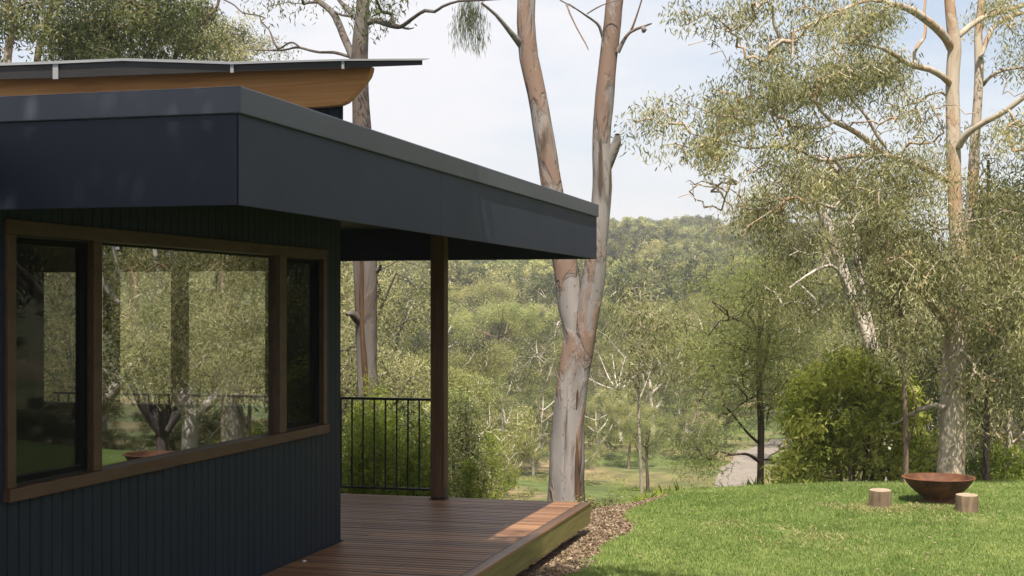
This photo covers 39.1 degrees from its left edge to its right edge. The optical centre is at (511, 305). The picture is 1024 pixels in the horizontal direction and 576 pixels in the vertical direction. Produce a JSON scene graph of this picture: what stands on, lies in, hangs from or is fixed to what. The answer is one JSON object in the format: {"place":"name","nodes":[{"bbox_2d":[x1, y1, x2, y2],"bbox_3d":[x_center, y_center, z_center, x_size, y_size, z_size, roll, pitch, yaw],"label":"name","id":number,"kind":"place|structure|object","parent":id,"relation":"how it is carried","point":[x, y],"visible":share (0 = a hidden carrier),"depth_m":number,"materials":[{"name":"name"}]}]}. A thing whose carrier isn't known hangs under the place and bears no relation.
{"place":"outdoors","nodes":[
{"label":"outdoors","id":0,"kind":"place"},
{"bbox_2d":[0,0,1023,258],"label":"sky","id":1,"kind":"structure","parent":0,"point":[476,110],"materials":[{"name":"white"}]},
{"bbox_2d":[45,266,1023,575],"bbox_3d":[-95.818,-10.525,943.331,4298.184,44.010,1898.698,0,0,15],"label":"ground","id":2,"kind":"structure","parent":0,"point":[657,476],"depth_m":87.60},
{"bbox_2d":[0,0,82,62],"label":"roofline tree","id":3,"kind":"object","parent":2,"relation":"on","point":[12,21],"visible":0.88,"depth_m":23.69,"materials":[{"name":"green plant"}]},
{"bbox_2d":[0,0,118,61],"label":"roofline tree","id":4,"kind":"object","parent":2,"relation":"on","point":[49,3],"visible":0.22,"depth_m":26.01,"materials":[{"name":"green plant"}]},
{"bbox_2d":[44,291,74,343],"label":"hillside tree","id":5,"kind":"object","parent":2,"relation":"on","point":[54,300],"visible":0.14,"depth_m":187.46,"materials":[{"name":"green plant"}]},
{"bbox_2d":[14,0,205,397],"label":"roofline tree","id":6,"kind":"object","parent":2,"relation":"on","point":[143,16],"visible":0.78,"depth_m":25.37,"materials":[{"name":"green plant"}]},
{"bbox_2d":[44,308,263,404],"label":"tree","id":7,"kind":"object","parent":2,"relation":"on","point":[67,350],"visible":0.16,"depth_m":21.55,"materials":[{"name":"green plant"}]},
{"bbox_2d":[44,276,264,402],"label":"tree","id":8,"kind":"object","parent":2,"relation":"on","point":[126,321],"visible":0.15,"depth_m":24.60,"materials":[{"name":"green plant"}]},
{"bbox_2d":[104,0,245,61],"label":"roofline tree","id":9,"kind":"object","parent":2,"relation":"on","point":[187,50],"visible":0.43,"depth_m":27.55,"materials":[{"name":"green plant"}]},
{"bbox_2d":[44,263,352,401],"bbox_3d":[-10.429,2.510,44.496,10.620,12.861,9.766,0,0,16],"label":"tree","id":10,"kind":"object","parent":2,"relation":"on","point":[53,277],"visible":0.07,"depth_m":42.61,"materials":[{"name":"green plant"}]},
{"bbox_2d":[57,303,356,409],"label":"tree","id":11,"kind":"object","parent":2,"relation":"on","point":[192,339],"visible":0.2,"depth_m":22.01,"materials":[{"name":"green plant"}]},
{"bbox_2d":[151,6,301,329],"bbox_3d":[-7.272,0.359,35.999,3.186,15.941,3.270,0,0,-33],"label":"roofline tree","id":12,"kind":"object","parent":2,"relation":"on","point":[232,35],"visible":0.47,"depth_m":35.61,"materials":[{"name":"green plant"}]},
{"bbox_2d":[60,272,394,461],"bbox_3d":[-6.222,3.505,33.655,7.241,8.769,6.659,0,0,18],"label":"tree","id":13,"kind":"object","parent":2,"relation":"on","point":[232,293],"visible":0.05,"depth_m":34.05,"materials":[{"name":"green plant"}]},
{"bbox_2d":[134,285,409,440],"bbox_3d":[-4.707,3.107,27.333,5.293,7.239,5.197,0,0,30],"label":"tree","id":14,"kind":"object","parent":2,"relation":"on","point":[213,311],"visible":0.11,"depth_m":26.19,"materials":[{"name":"green plant"}]},
{"bbox_2d":[141,261,417,384],"bbox_3d":[-8.264,3.742,49.895,8.248,11.905,8.528,0,0,27],"label":"tree","id":15,"kind":"object","parent":2,"relation":"on","point":[345,309],"visible":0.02,"depth_m":49.82,"materials":[{"name":"green plant"}]},
{"bbox_2d":[0,58,598,575],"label":"house","id":16,"kind":"structure","parent":2,"relation":"on","point":[292,182],"depth_m":9.79,"materials":[{"name":"paint"}]},
{"bbox_2d":[28,263,264,413],"bbox_3d":[-3.067,0.275,12.302,2.330,1.250,0.155,0,0,15],"label":"rear window","id":17,"kind":"structure","parent":16,"relation":"in","point":[111,273],"depth_m":12.34,"materials":[{"name":"clear glass"}]},
{"bbox_2d":[3,219,329,502],"bbox_3d":[-2.095,0.285,9.526,0.142,1.470,4.300,0,0,15],"label":"window","id":18,"kind":"structure","parent":16,"relation":"in","point":[87,241],"depth_m":8.32,"materials":[{"name":"brown wood"}]},
{"bbox_2d":[53,392,429,490],"bbox_3d":[-2.905,1.407,15.152,4.347,0.935,0.041,0,0,15],"label":"railing","id":19,"kind":"object","parent":16,"relation":"attached to","point":[263,396],"visible":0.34,"depth_m":14.76,"materials":[{"name":"black metal"}]},
{"bbox_2d":[150,313,455,454],"bbox_3d":[-3.449,2.955,24.792,5.020,6.080,4.617,0,0,10],"label":"tree","id":20,"kind":"object","parent":2,"relation":"on","point":[407,383],"visible":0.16,"depth_m":24.29,"materials":[{"name":"green plant"}]},
{"bbox_2d":[149,261,461,403],"bbox_3d":[-6.725,3.297,46.224,9.654,11.692,8.878,0,0,-8],"label":"tree","id":21,"kind":"object","parent":2,"relation":"on","point":[388,294],"visible":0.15,"depth_m":45.70,"materials":[{"name":"green plant"}]},
{"bbox_2d":[224,0,491,425],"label":"tall gum tree","id":22,"kind":"object","parent":2,"relation":"on","point":[363,316],"visible":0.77,"depth_m":18.50,"materials":[{"name":"grey plant"}]},
{"bbox_2d":[448,1,490,58],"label":"mistletoe","id":23,"kind":"object","parent":22,"relation":"hanging from","point":[469,25],"visible":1,"depth_m":17.45,"materials":[{"name":"green plant"}]},
{"bbox_2d":[240,381,476,462],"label":"valley tree","id":24,"kind":"object","parent":2,"relation":"on","point":[450,394],"visible":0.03,"depth_m":35.29,"materials":[{"name":"green plant"}]},
{"bbox_2d":[341,388,398,494],"bbox_3d":[-1.763,1.934,16.420,1.044,2.022,1.058,0,0,15],"label":"shrub","id":25,"kind":"object","parent":2,"relation":"on","point":[346,470],"visible":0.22,"depth_m":16.28,"materials":[{"name":"green plant"}]},
{"bbox_2d":[346,368,411,484],"bbox_3d":[-1.552,1.858,16.826,0.811,2.318,0.913,0,0,-24],"label":"shrub","id":26,"kind":"object","parent":2,"relation":"on","point":[377,407],"visible":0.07,"depth_m":16.76,"materials":[{"name":"green plant"}]},
{"bbox_2d":[341,266,429,377],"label":"valley tree","id":27,"kind":"object","parent":2,"relation":"on","point":[422,303],"visible":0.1,"depth_m":99.64,"materials":[{"name":"green plant"}]},
{"bbox_2d":[356,404,429,495],"bbox_3d":[-1.350,1.948,16.248,0.970,1.702,0.896,0,0,-33],"label":"shrub","id":28,"kind":"object","parent":2,"relation":"on","point":[390,469],"visible":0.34,"depth_m":16.08,"materials":[{"name":"green plant"}]},
{"bbox_2d":[342,392,451,472],"bbox_3d":[-1.594,2.356,18.503,1.650,2.517,1.918,0,0,-29],"label":"shrub","id":29,"kind":"object","parent":2,"relation":"on","point":[402,407],"visible":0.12,"depth_m":18.53,"materials":[{"name":"green plant"}]},
{"bbox_2d":[341,347,482,417],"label":"valley tree","id":30,"kind":"object","parent":2,"relation":"on","point":[460,378],"visible":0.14,"depth_m":45.48,"materials":[{"name":"green plant"}]},
{"bbox_2d":[387,403,456,496],"bbox_3d":[-1.137,1.981,16.552,0.925,1.778,0.858,0,0,-35],"label":"shrub","id":31,"kind":"object","parent":2,"relation":"on","point":[423,433],"visible":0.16,"depth_m":16.48,"materials":[{"name":"green plant"}]},
{"bbox_2d":[386,260,463,332],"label":"hillside tree","id":32,"kind":"object","parent":2,"relation":"on","point":[410,272],"visible":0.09,"depth_m":210.73,"materials":[{"name":"green plant"}]},
{"bbox_2d":[261,493,590,575],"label":"deck","id":33,"kind":"structure","parent":2,"relation":"on","point":[388,535],"depth_m":12.27,"materials":[{"name":"brown wood"}]},
{"bbox_2d":[379,331,499,417],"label":"valley tree","id":34,"kind":"object","parent":2,"relation":"on","point":[413,347],"visible":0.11,"depth_m":72.06,"materials":[{"name":"green plant"}]},
{"bbox_2d":[377,293,512,362],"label":"valley tree","id":35,"kind":"object","parent":2,"relation":"on","point":[469,308],"visible":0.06,"depth_m":128.44,"materials":[{"name":"green plant"}]},
{"bbox_2d":[388,361,510,493],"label":"valley tree","id":36,"kind":"object","parent":2,"relation":"on","point":[486,384],"visible":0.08,"depth_m":55.15,"materials":[{"name":"green plant"}]},
{"bbox_2d":[409,260,499,349],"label":"hillside tree","id":37,"kind":"object","parent":2,"relation":"on","point":[473,273],"visible":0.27,"depth_m":184.78,"materials":[{"name":"green plant"}]},
{"bbox_2d":[379,390,535,497],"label":"valley tree","id":38,"kind":"object","parent":2,"relation":"on","point":[519,427],"visible":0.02,"depth_m":39.51,"materials":[{"name":"green plant"}]},
{"bbox_2d":[426,385,497,498],"bbox_3d":[-0.617,1.979,17.404,0.933,2.110,0.954,0,0,15],"label":"shrub","id":39,"kind":"object","parent":2,"relation":"on","point":[463,446],"visible":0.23,"depth_m":17.31,"materials":[{"name":"green plant"}]},
{"bbox_2d":[414,342,518,414],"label":"valley tree","id":40,"kind":"object","parent":2,"relation":"on","point":[499,361],"visible":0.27,"depth_m":72.80,"materials":[{"name":"green plant"}]},
{"bbox_2d":[424,274,520,368],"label":"valley tree","id":41,"kind":"object","parent":2,"relation":"on","point":[480,289],"visible":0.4,"depth_m":154.32,"materials":[{"name":"green plant"}]},
{"bbox_2d":[448,456,499,498],"bbox_3d":[-0.509,2.234,16.606,0.639,1.000,0.697,0,0,-34],"label":"young wattle","id":42,"kind":"object","parent":2,"relation":"on","point":[469,475],"visible":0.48,"depth_m":16.59,"materials":[{"name":"green plant"}]},
{"bbox_2d":[424,403,542,499],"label":"valley tree","id":43,"kind":"object","parent":2,"relation":"on","point":[521,450],"visible":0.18,"depth_m":50.89,"materials":[{"name":"green plant"}]},
{"bbox_2d":[419,332,562,429],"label":"valley tree","id":44,"kind":"object","parent":2,"relation":"on","point":[528,371],"visible":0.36,"depth_m":90.95,"materials":[{"name":"green plant"}]},
{"bbox_2d":[448,294,559,414],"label":"valley tree","id":45,"kind":"object","parent":2,"relation":"on","point":[467,320],"visible":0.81,"depth_m":117.01,"materials":[{"name":"green plant"}]},
{"bbox_2d":[474,425,538,499],"bbox_3d":[-0.211,2.233,17.573,1.283,1.576,1.118,0,0,15],"label":"young wattle","id":46,"kind":"object","parent":2,"relation":"on","point":[493,455],"visible":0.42,"depth_m":17.59,"materials":[{"name":"green plant"}]},
{"bbox_2d":[455,293,559,374],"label":"valley tree","id":47,"kind":"object","parent":2,"relation":"on","point":[553,302],"visible":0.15,"depth_m":149.62,"materials":[{"name":"green plant"}]},
{"bbox_2d":[475,260,553,345],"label":"hillside tree","id":48,"kind":"object","parent":2,"relation":"on","point":[520,267],"visible":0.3,"depth_m":207.17,"materials":[{"name":"green plant"}]},
{"bbox_2d":[481,382,555,466],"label":"valley tree","id":49,"kind":"object","parent":2,"relation":"on","point":[529,401],"visible":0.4,"depth_m":87.03,"materials":[{"name":"green plant"}]},
{"bbox_2d":[498,377,557,447],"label":"valley tree","id":50,"kind":"object","parent":2,"relation":"on","point":[542,409],"visible":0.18,"depth_m":100.24,"materials":[{"name":"green plant"}]},
{"bbox_2d":[511,412,552,475],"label":"valley tree","id":51,"kind":"object","parent":2,"relation":"on","point":[542,439],"visible":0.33,"depth_m":85.76,"materials":[{"name":"green plant"}]},
{"bbox_2d":[490,311,607,416],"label":"valley tree","id":52,"kind":"object","parent":2,"relation":"on","point":[559,324],"visible":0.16,"depth_m":122.99,"materials":[{"name":"green plant"}]},
{"bbox_2d":[514,271,611,336],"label":"hillside tree","id":53,"kind":"object","parent":2,"relation":"on","point":[541,282],"visible":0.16,"depth_m":181.48,"materials":[{"name":"green plant"}]},
{"bbox_2d":[481,0,651,501],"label":"forked gum tree","id":54,"kind":"object","parent":2,"relation":"on","point":[579,305],"visible":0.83,"depth_m":17.02,"materials":[{"name":"brown plant"}]},
{"bbox_2d":[532,364,624,420],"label":"valley tree","id":55,"kind":"object","parent":2,"relation":"on","point":[555,370],"visible":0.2,"depth_m":107.95,"materials":[{"name":"green plant"}]},
{"bbox_2d":[342,324,830,460],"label":"undergrowth","id":56,"kind":"object","parent":2,"relation":"on","point":[716,432],"visible":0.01,"depth_m":102.96,"materials":[{"name":"green plant"}]},
{"bbox_2d":[545,384,641,456],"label":"valley tree","id":57,"kind":"object","parent":2,"relation":"on","point":[595,429],"visible":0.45,"depth_m":95.38,"materials":[{"name":"green plant"}]},
{"bbox_2d":[584,442,607,470],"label":"valley tree","id":58,"kind":"object","parent":2,"relation":"on","point":[592,455],"visible":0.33,"depth_m":83.85,"materials":[{"name":"green plant"}]},
{"bbox_2d":[541,263,652,335],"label":"hillside tree","id":59,"kind":"object","parent":2,"relation":"on","point":[625,272],"visible":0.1,"depth_m":190.32,"materials":[{"name":"green plant"}]},
{"bbox_2d":[528,493,669,575],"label":"leaf litter","id":60,"kind":"object","parent":2,"relation":"on","point":[610,510],"visible":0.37,"depth_m":13.90,"materials":[{"name":"brown plant"}]},
{"bbox_2d":[546,331,662,421],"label":"valley tree","id":61,"kind":"object","parent":2,"relation":"on","point":[595,347],"visible":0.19,"depth_m":119.17,"materials":[{"name":"green plant"}]},
{"bbox_2d":[607,238,637,259],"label":"hillside tree","id":62,"kind":"object","parent":2,"relation":"on","point":[617,253],"visible":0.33,"depth_m":278.75,"materials":[{"name":"green plant"}]},
{"bbox_2d":[588,345,669,441],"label":"valley tree","id":63,"kind":"object","parent":2,"relation":"on","point":[596,382],"visible":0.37,"depth_m":103.92,"materials":[{"name":"green plant"}]},
{"bbox_2d":[601,398,659,468],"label":"valley tree","id":64,"kind":"object","parent":2,"relation":"on","point":[616,408],"visible":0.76,"depth_m":91.61,"materials":[{"name":"green plant"}]},
{"bbox_2d":[607,222,657,250],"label":"hillside tree","id":65,"kind":"object","parent":2,"relation":"on","point":[620,229],"visible":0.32,"depth_m":314.15,"materials":[{"name":"green plant"}]},
{"bbox_2d":[598,296,684,386],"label":"valley tree","id":66,"kind":"object","parent":2,"relation":"on","point":[606,315],"visible":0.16,"depth_m":143.91,"materials":[{"name":"green plant"}]},
{"bbox_2d":[616,410,678,491],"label":"valley tree","id":67,"kind":"object","parent":2,"relation":"on","point":[646,424],"visible":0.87,"depth_m":77.89,"materials":[{"name":"green plant"}]},
{"bbox_2d":[595,322,701,433],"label":"valley tree","id":68,"kind":"object","parent":2,"relation":"on","point":[649,398],"visible":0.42,"depth_m":111.80,"materials":[{"name":"green plant"}]},
{"bbox_2d":[591,229,710,497],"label":"sapling","id":69,"kind":"object","parent":2,"relation":"on","point":[638,330],"visible":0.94,"depth_m":19.30,"materials":[{"name":"green plant"}]},
{"bbox_2d":[627,226,679,253],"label":"hillside tree","id":70,"kind":"object","parent":2,"relation":"on","point":[657,233],"visible":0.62,"depth_m":308.61,"materials":[{"name":"green plant"}]},
{"bbox_2d":[636,235,701,256],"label":"hillside tree","id":71,"kind":"object","parent":2,"relation":"on","point":[656,249],"visible":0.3,"depth_m":281.75,"materials":[{"name":"green plant"}]},
{"bbox_2d":[634,323,734,413],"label":"valley tree","id":72,"kind":"object","parent":2,"relation":"on","point":[678,354],"visible":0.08,"depth_m":127.92,"materials":[{"name":"green plant"}]},
{"bbox_2d":[658,410,716,458],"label":"valley tree","id":73,"kind":"object","parent":2,"relation":"on","point":[689,436],"visible":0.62,"depth_m":95.47,"materials":[{"name":"green plant"}]},
{"bbox_2d":[664,229,712,245],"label":"hillside tree","id":74,"kind":"object","parent":2,"relation":"on","point":[691,235],"visible":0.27,"depth_m":320.02,"materials":[{"name":"green plant"}]},
{"bbox_2d":[624,268,754,329],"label":"hillside tree","id":75,"kind":"object","parent":2,"relation":"on","point":[668,290],"visible":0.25,"depth_m":169.45,"materials":[{"name":"green plant"}]},
{"bbox_2d":[636,256,743,326],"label":"hillside tree","id":76,"kind":"object","parent":2,"relation":"on","point":[665,276],"visible":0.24,"depth_m":186.55,"materials":[{"name":"green plant"}]},
{"bbox_2d":[658,241,735,265],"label":"hillside tree","id":77,"kind":"object","parent":2,"relation":"on","point":[679,254],"visible":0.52,"depth_m":248.50,"materials":[{"name":"green plant"}]},
{"bbox_2d":[660,345,735,431],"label":"valley tree","id":78,"kind":"object","parent":2,"relation":"on","point":[697,409],"visible":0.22,"depth_m":111.88,"materials":[{"name":"green plant"}]},
{"bbox_2d":[658,287,767,406],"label":"valley tree","id":79,"kind":"object","parent":2,"relation":"on","point":[693,304],"visible":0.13,"depth_m":135.14,"materials":[{"name":"green plant"}]},
{"bbox_2d":[699,387,748,444],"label":"valley tree","id":80,"kind":"object","parent":2,"relation":"on","point":[729,407],"visible":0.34,"depth_m":103.80,"materials":[{"name":"green plant"}]},
{"bbox_2d":[632,231,848,487],"bbox_3d":[3.733,1.299,23.722,3.563,5.388,4.267,0,0,15],"label":"dark trunked tree","id":81,"kind":"object","parent":2,"relation":"on","point":[759,349],"visible":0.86,"depth_m":23.59,"materials":[{"name":"green plant"}]},
{"bbox_2d":[473,393,1023,505],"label":"long grass","id":82,"kind":"structure","parent":2,"relation":"on","point":[657,492],"depth_m":77.71,"materials":[{"name":"green plant"}]},
{"bbox_2d":[768,329,854,398],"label":"valley tree","id":83,"kind":"object","parent":2,"relation":"on","point":[805,349],"visible":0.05,"depth_m":69.89,"materials":[{"name":"green plant"}]},
{"bbox_2d":[696,130,928,480],"bbox_3d":[4.862,0.350,21.823,4.214,6.034,3.058,0,0,-35],"label":"leaning white gum","id":84,"kind":"object","parent":2,"relation":"on","point":[811,239],"visible":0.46,"depth_m":21.54,"materials":[{"name":"green plant"}]},
{"bbox_2d":[610,0,1023,474],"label":"spreading gum tree","id":85,"kind":"object","parent":2,"relation":"on","point":[959,322],"visible":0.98,"depth_m":17.63,"materials":[{"name":"green plant"}]},
{"bbox_2d":[622,482,1021,575],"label":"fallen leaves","id":86,"kind":"object","parent":2,"relation":"on","point":[828,530],"visible":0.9,"depth_m":14.28,"materials":[{"name":"plant"}]},
{"bbox_2d":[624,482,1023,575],"bbox_3d":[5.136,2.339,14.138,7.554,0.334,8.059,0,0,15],"label":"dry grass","id":87,"kind":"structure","parent":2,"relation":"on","point":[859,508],"depth_m":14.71,"materials":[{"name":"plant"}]},
{"bbox_2d":[759,343,938,483],"bbox_3d":[4.836,1.755,20.309,2.574,2.458,2.072,0,0,15],"label":"bright green shrub","id":88,"kind":"object","parent":2,"relation":"on","point":[850,437],"visible":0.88,"depth_m":19.93,"materials":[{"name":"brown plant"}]},
{"bbox_2d":[767,348,936,475],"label":"valley tree","id":89,"kind":"object","parent":2,"relation":"on","point":[798,364],"visible":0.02,"depth_m":58.98,"materials":[{"name":"green plant"}]},
{"bbox_2d":[868,488,891,507],"bbox_3d":[4.072,2.139,15.925,0.271,0.207,0.261,-2,3,-42],"label":"log seat","id":90,"kind":"object","parent":2,"relation":"on","point":[880,497],"visible":0.93,"depth_m":15.82,"materials":[{"name":"wood"}]},
{"bbox_2d":[805,256,977,434],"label":"gum tree","id":91,"kind":"object","parent":2,"relation":"on","point":[851,340],"visible":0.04,"depth_m":36.39,"materials":[{"name":"green plant"}]},
{"bbox_2d":[814,303,1005,454],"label":"valley tree","id":92,"kind":"object","parent":2,"relation":"on","point":[835,322],"visible":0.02,"depth_m":64.85,"materials":[{"name":"green plant"}]},
{"bbox_2d":[801,332,1019,479],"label":"valley tree","id":93,"kind":"object","parent":2,"relation":"on","point":[825,342],"visible":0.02,"depth_m":53.28,"materials":[{"name":"green plant"}]},
{"bbox_2d":[847,294,983,471],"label":"gum tree","id":94,"kind":"object","parent":2,"relation":"on","point":[924,370],"visible":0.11,"depth_m":23.62,"materials":[{"name":"green plant"}]},
{"bbox_2d":[862,222,973,482],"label":"sapling","id":95,"kind":"object","parent":2,"relation":"on","point":[906,439],"visible":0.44,"depth_m":18.27,"materials":[{"name":"green plant"}]},
{"bbox_2d":[812,255,1023,465],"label":"valley tree","id":96,"kind":"object","parent":2,"relation":"on","point":[1018,427],"visible":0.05,"depth_m":40.20,"materials":[{"name":"green plant"}]},
{"bbox_2d":[852,218,1006,418],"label":"gum tree","id":97,"kind":"object","parent":2,"relation":"on","point":[874,319],"visible":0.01,"depth_m":33.15,"materials":[{"name":"green plant"}]},
{"bbox_2d":[901,473,976,504],"bbox_3d":[4.809,2.077,16.229,0.814,0.297,0.814,0,0,15],"label":"fire bowl","id":98,"kind":"object","parent":2,"relation":"on","point":[939,488],"visible":0.97,"depth_m":16.05,"materials":[{"name":"metal"}]},
{"bbox_2d":[875,254,1003,476],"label":"gum tree","id":99,"kind":"object","parent":2,"relation":"on","point":[968,433],"visible":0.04,"depth_m":25.77,"materials":[{"name":"green plant"}]},
{"bbox_2d":[897,313,1002,455],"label":"gum tree","id":100,"kind":"object","parent":2,"relation":"on","point":[974,409],"visible":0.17,"depth_m":22.78,"materials":[{"name":"green plant"}]},
{"bbox_2d":[910,262,1023,476],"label":"gum tree","id":101,"kind":"object","parent":2,"relation":"on","point":[1009,431],"visible":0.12,"depth_m":22.53,"materials":[{"name":"green plant"}]},
{"bbox_2d":[955,493,978,512],"bbox_3d":[4.916,2.141,15.551,0.252,0.202,0.262,-2,2,-32],"label":"log seat","id":102,"kind":"object","parent":2,"relation":"on","point":[967,502],"visible":0.93,"depth_m":15.45,"materials":[{"name":"beige wood"}]},
{"bbox_2d":[924,245,1023,470],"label":"gum tree","id":103,"kind":"object","parent":2,"relation":"on","point":[997,435],"visible":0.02,"depth_m":24.00,"materials":[{"name":"green plant"}]},
{"bbox_2d":[937,157,1023,479],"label":"dark thin tree","id":104,"kind":"object","parent":2,"relation":"on","point":[986,464],"visible":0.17,"depth_m":19.57,"materials":[{"name":"green plant"}]},
{"bbox_2d":[965,435,1023,480],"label":"shrub","id":105,"kind":"object","parent":2,"relation":"on","point":[1000,464],"visible":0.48,"depth_m":20.83,"materials":[{"name":"green plant"}]},
{"bbox_2d":[975,142,1023,371],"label":"tree","id":106,"kind":"object","parent":2,"relation":"on","point":[1016,167],"visible":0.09,"depth_m":23.80,"materials":[{"name":"green plant"}]},
{"bbox_2d":[714,439,789,487],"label":"road","id":107,"kind":"structure","parent":0,"point":[748,465],"depth_m":87.80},
{"bbox_2d":[561,479,1023,575],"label":"grass","id":108,"kind":"structure","parent":0,"point":[753,507],"depth_m":13.89,"materials":[{"name":"green plant"}]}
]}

